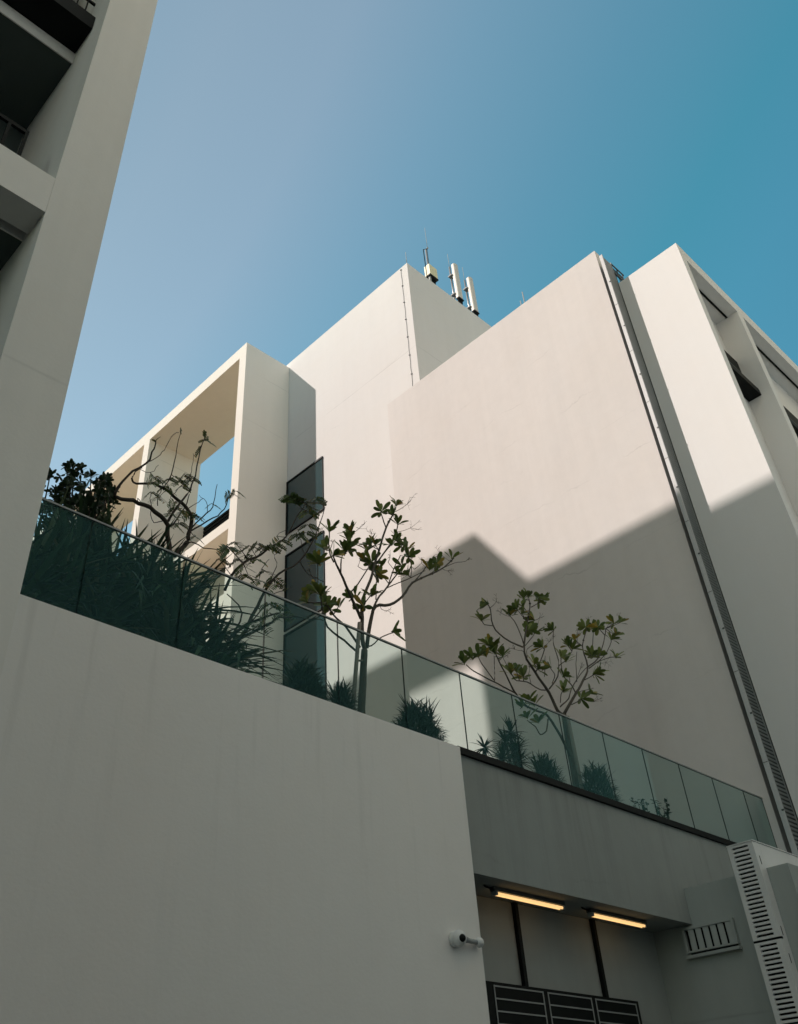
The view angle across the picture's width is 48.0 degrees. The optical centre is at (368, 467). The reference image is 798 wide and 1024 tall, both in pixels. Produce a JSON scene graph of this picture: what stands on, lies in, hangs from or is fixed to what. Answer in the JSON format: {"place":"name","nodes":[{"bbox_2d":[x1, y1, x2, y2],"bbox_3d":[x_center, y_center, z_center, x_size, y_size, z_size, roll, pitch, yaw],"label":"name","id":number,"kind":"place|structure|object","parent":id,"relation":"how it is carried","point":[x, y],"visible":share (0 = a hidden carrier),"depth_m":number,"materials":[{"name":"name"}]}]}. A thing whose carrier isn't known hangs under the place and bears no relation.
{"place":"outdoors","nodes":[
{"label":"outdoors","id":0,"kind":"place"},
{"bbox_2d":[33,343,288,684],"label":"framed building","id":1,"kind":"structure","parent":0,"point":[241,395],"depth_m":41.27,"materials":[{"name":"paint"}]},
{"bbox_2d":[37,0,797,548],"label":"sky","id":2,"kind":"structure","parent":0,"point":[281,161],"materials":[{"name":"blue"}]},
{"label":"ground","id":3,"kind":"structure","parent":0,"visible":0},
{"bbox_2d":[0,0,157,677],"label":"apartment building","id":4,"kind":"structure","parent":3,"relation":"on","point":[70,72],"depth_m":10.30,"materials":[{"name":"paint"}]},
{"bbox_2d":[283,252,490,724],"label":"stair tower","id":5,"kind":"structure","parent":3,"relation":"on","point":[354,372],"depth_m":36.77,"materials":[{"name":"paint"}]},
{"bbox_2d":[285,456,323,534],"bbox_3d":[-2.699,1.176,37.893,0.059,2.810,2.394,29,-49,-34],"label":"window","id":6,"kind":"structure","parent":5,"relation":"in","point":[308,484],"depth_m":37.91,"materials":[{"name":"grey glass"}]},
{"bbox_2d":[284,530,324,631],"bbox_3d":[-2.520,4.439,35.263,0.059,3.520,2.394,29,-49,-34],"label":"window","id":7,"kind":"structure","parent":5,"relation":"in","point":[296,578],"depth_m":35.40,"materials":[{"name":"grey glass"}]},
{"bbox_2d":[283,612,325,697],"bbox_3d":[-2.345,7.652,32.674,0.059,4.460,2.394,29,-49,-34],"label":"glass panel","id":8,"kind":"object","parent":5,"relation":"in","point":[308,639],"depth_m":33.43,"materials":[{"name":"grey glass"}]},
{"bbox_2d":[423,232,438,283],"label":"radio unit","id":9,"kind":"object","parent":5,"relation":"on","point":[430,272],"visible":0.69,"depth_m":42.35,"materials":[{"name":"metal"}]},
{"bbox_2d":[447,254,463,304],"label":"panel antenna","id":10,"kind":"object","parent":5,"relation":"on","point":[457,293],"visible":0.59,"depth_m":43.74,"materials":[{"name":"beige plastic"}]},
{"bbox_2d":[462,267,479,315],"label":"panel antenna","id":11,"kind":"object","parent":5,"relation":"on","point":[473,306],"visible":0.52,"depth_m":44.32,"materials":[{"name":"beige plastic"}]},
{"bbox_2d":[0,594,797,1023],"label":"podium building","id":12,"kind":"structure","parent":3,"relation":"on","point":[188,838],"depth_m":9.13,"materials":[{"name":"paint"}]},
{"bbox_2d":[33,458,120,576],"bbox_3d":[-3.555,0.940,10.632,1.037,3.347,1.463,10,-41,-16],"label":"broadleaf shrub","id":13,"kind":"object","parent":12,"relation":"on","point":[70,480],"visible":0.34,"depth_m":10.80,"materials":[{"name":"green plant"}]},
{"bbox_2d":[20,488,138,617],"bbox_3d":[-3.889,1.437,9.761,2.743,2.387,2.322,29,-49,-34],"label":"strap leaf plant","id":14,"kind":"object","parent":12,"relation":"on","point":[46,568],"visible":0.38,"depth_m":9.31,"materials":[{"name":"green plant"}]},
{"bbox_2d":[21,491,184,641],"bbox_3d":[-3.608,1.457,10.039,3.200,2.284,2.240,29,-49,-34],"label":"strap leaf plant","id":15,"kind":"object","parent":12,"relation":"on","point":[78,544],"visible":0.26,"depth_m":9.60,"materials":[{"name":"green plant"}]},
{"bbox_2d":[22,487,214,642],"bbox_3d":[-3.334,1.569,10.294,2.762,2.622,2.265,29,-49,-34],"label":"strap leaf plant","id":16,"kind":"object","parent":12,"relation":"on","point":[92,609],"visible":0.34,"depth_m":9.97,"materials":[{"name":"green plant"}]},
{"bbox_2d":[37,517,225,649],"bbox_3d":[-3.082,1.732,10.596,2.745,2.628,2.398,29,-49,-34],"label":"strap leaf plant","id":17,"kind":"object","parent":12,"relation":"on","point":[141,576],"visible":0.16,"depth_m":10.24,"materials":[{"name":"green plant"}]},
{"bbox_2d":[73,522,270,671],"bbox_3d":[-2.673,1.938,10.657,3.000,2.431,2.114,29,-49,-34],"label":"strap leaf plant","id":18,"kind":"object","parent":12,"relation":"on","point":[171,607],"visible":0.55,"depth_m":10.25,"materials":[{"name":"green plant"}]},
{"bbox_2d":[113,427,243,558],"bbox_3d":[-2.501,0.826,11.351,1.856,4.323,0.866,29,-49,-34],"label":"pinnate tree","id":19,"kind":"object","parent":12,"relation":"on","point":[186,513],"visible":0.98,"depth_m":11.77,"materials":[{"name":"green plant"}]},
{"bbox_2d":[126,549,299,681],"bbox_3d":[-2.497,2.135,10.841,2.804,2.245,2.256,29,-49,-34],"label":"strap leaf plant","id":20,"kind":"object","parent":12,"relation":"on","point":[209,642],"visible":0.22,"depth_m":10.57,"materials":[{"name":"green plant"}]},
{"bbox_2d":[143,583,290,685],"bbox_3d":[-2.165,2.459,10.656,2.892,2.118,1.928,29,-49,-34],"label":"strap leaf plant","id":21,"kind":"object","parent":12,"relation":"on","point":[229,653],"visible":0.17,"depth_m":10.42,"materials":[{"name":"green plant"}]},
{"bbox_2d":[213,492,326,670],"bbox_3d":[-1.241,1.535,12.061,0.686,4.026,2.299,-23,-43,23],"label":"pinnate tree","id":22,"kind":"object","parent":12,"relation":"on","point":[296,499],"visible":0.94,"depth_m":12.04,"materials":[{"name":"green plant"}]},
{"bbox_2d":[277,656,335,703],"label":"spiky bush","id":23,"kind":"object","parent":12,"relation":"on","point":[302,678],"visible":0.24,"depth_m":11.49,"materials":[{"name":"green plant"}]},
{"bbox_2d":[325,677,365,710],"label":"spiky bush","id":24,"kind":"object","parent":12,"relation":"on","point":[346,696],"visible":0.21,"depth_m":11.83,"materials":[{"name":"green plant"}]},
{"bbox_2d":[352,622,362,704],"bbox_3d":[-0.127,3.094,12.540,0.137,2.088,0.607,-23,-43,23],"label":"support stake","id":25,"kind":"object","parent":12,"relation":"on","point":[357,660],"visible":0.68,"depth_m":12.74,"materials":[{"name":"brown wood"}]},
{"bbox_2d":[297,495,469,713],"bbox_3d":[0.163,2.127,14.068,1.103,5.476,4.039,-32,-47,31],"label":"plumeria tree","id":26,"kind":"object","parent":12,"relation":"on","point":[326,603],"visible":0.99,"depth_m":13.86,"materials":[{"name":"green plant"}]},
{"bbox_2d":[42,497,776,846],"bbox_3d":[2.158,3.857,13.000,15.450,1.250,0.105,29,-49,-34],"label":"glass railing","id":27,"kind":"object","parent":12,"relation":"on","point":[480,757],"visible":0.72,"depth_m":12.73,"materials":[{"name":"glass"}]},
{"bbox_2d":[390,694,447,741],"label":"spiky bush","id":28,"kind":"object","parent":12,"relation":"on","point":[420,720],"visible":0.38,"depth_m":12.57,"materials":[{"name":"green plant"}]},
{"bbox_2d":[449,930,483,947],"bbox_3d":[1.144,5.331,10.123,0.500,0.174,0.188,29,-49,-34],"label":"security camera","id":29,"kind":"object","parent":12,"relation":"attached to","point":[458,938],"visible":1,"depth_m":10.01,"materials":[{"name":"white paint"}]},
{"bbox_2d":[468,734,498,756],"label":"rosette plant","id":30,"kind":"object","parent":12,"relation":"on","point":[485,749],"visible":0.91,"depth_m":13.28,"materials":[{"name":"green plant"}]},
{"bbox_2d":[487,714,535,772],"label":"bush","id":31,"kind":"object","parent":12,"relation":"on","point":[504,750],"visible":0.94,"depth_m":14.03,"materials":[{"name":"green plant"}]},
{"bbox_2d":[511,902,528,985],"bbox_3d":[2.008,6.308,11.878,0.070,1.003,0.058,29,-49,-34],"label":"conduit","id":32,"kind":"object","parent":12,"relation":"attached to","point":[520,947],"visible":1,"depth_m":11.85,"materials":[{"name":"black metal"}]},
{"bbox_2d":[483,885,564,910],"bbox_3d":[2.072,5.671,11.823,1.639,0.114,0.090,29,-49,-34],"label":"tube light","id":33,"kind":"object","parent":12,"relation":"attached to","point":[525,897],"visible":1,"depth_m":11.79,"materials":[{"name":"yellow metal"}]},
{"bbox_2d":[452,587,628,787],"bbox_3d":[3.474,4.034,16.348,6.380,5.087,1.093,29,-49,-34],"label":"plumeria tree","id":34,"kind":"object","parent":12,"relation":"on","point":[530,628],"visible":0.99,"depth_m":16.53,"materials":[{"name":"green plant"}]},
{"bbox_2d":[527,750,568,782],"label":"spiky bush","id":35,"kind":"object","parent":12,"relation":"on","point":[543,764],"visible":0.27,"depth_m":14.31,"materials":[{"name":"green plant"}]},
{"bbox_2d":[486,981,641,1023],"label":"grid board","id":36,"kind":"object","parent":12,"relation":"attached to","point":[513,1004],"visible":0.98,"depth_m":11.66,"materials":[{"name":"black metal"}]},
{"bbox_2d":[567,716,583,788],"bbox_3d":[3.605,5.206,15.345,0.072,1.993,0.057,29,-49,-34],"label":"support stake","id":37,"kind":"object","parent":12,"relation":"on","point":[574,752],"visible":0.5,"depth_m":15.53,"materials":[{"name":"brown wood"}]},
{"bbox_2d":[572,760,622,801],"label":"spiky bush","id":38,"kind":"object","parent":12,"relation":"on","point":[598,777],"visible":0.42,"depth_m":15.14,"materials":[{"name":"green plant"}]},
{"bbox_2d":[589,919,608,996],"bbox_3d":[3.311,7.034,12.868,0.070,1.003,0.058,29,-49,-34],"label":"conduit","id":39,"kind":"object","parent":12,"relation":"attached to","point":[600,966],"visible":0.93,"depth_m":12.84,"materials":[{"name":"black metal"}]},
{"bbox_2d":[581,907,646,928],"bbox_3d":[3.562,6.502,12.956,1.564,0.114,0.090,29,-49,-34],"label":"tube light","id":40,"kind":"object","parent":12,"relation":"attached to","point":[614,917],"visible":1,"depth_m":12.93,"materials":[{"name":"yellow metal"}]},
{"bbox_2d":[630,797,649,811],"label":"leafy herb","id":41,"kind":"object","parent":12,"relation":"on","point":[643,807],"visible":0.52,"depth_m":15.71,"materials":[{"name":"green plant"}]},
{"bbox_2d":[650,798,671,818],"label":"leafy herb","id":42,"kind":"object","parent":12,"relation":"on","point":[667,812],"visible":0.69,"depth_m":16.14,"materials":[{"name":"green plant"}]},
{"bbox_2d":[681,917,742,959],"bbox_3d":[5.122,7.050,13.420,0.100,0.420,0.880,29,-49,-34],"label":"vent","id":43,"kind":"object","parent":12,"relation":"attached to","point":[711,938],"depth_m":13.41,"materials":[{"name":"metal"}]},
{"bbox_2d":[726,839,797,1023],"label":"slotted cabinet","id":44,"kind":"object","parent":12,"relation":"attached to","point":[752,860],"visible":0.98,"depth_m":12.84,"materials":[{"name":"white metal"}]},
{"bbox_2d":[387,251,791,852],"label":"gallery block","id":45,"kind":"structure","parent":3,"relation":"on","point":[526,451],"depth_m":24.42,"materials":[{"name":"paint"}]},
{"bbox_2d":[599,254,797,855],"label":"louvred riser","id":46,"kind":"object","parent":45,"relation":"attached to","point":[780,790],"visible":0.98,"depth_m":20.50,"materials":[{"name":"metal"}]},
{"bbox_2d":[619,243,797,816],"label":"balcony building","id":47,"kind":"structure","parent":3,"relation":"on","point":[722,367],"depth_m":22.57,"materials":[{"name":"paint"}]},
{"bbox_2d":[724,350,741,372],"bbox_3d":[9.997,-3.216,25.714,2.936,1.348,0.130,29,-49,-34],"label":"window","id":48,"kind":"structure","parent":47,"relation":"in","point":[730,359],"depth_m":26.54,"materials":[{"name":"black glass"}]},
{"bbox_2d":[784,407,797,424],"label":"window","id":49,"kind":"structure","parent":47,"relation":"in","point":[790,415],"depth_m":28.62,"materials":[{"name":"black glass"}]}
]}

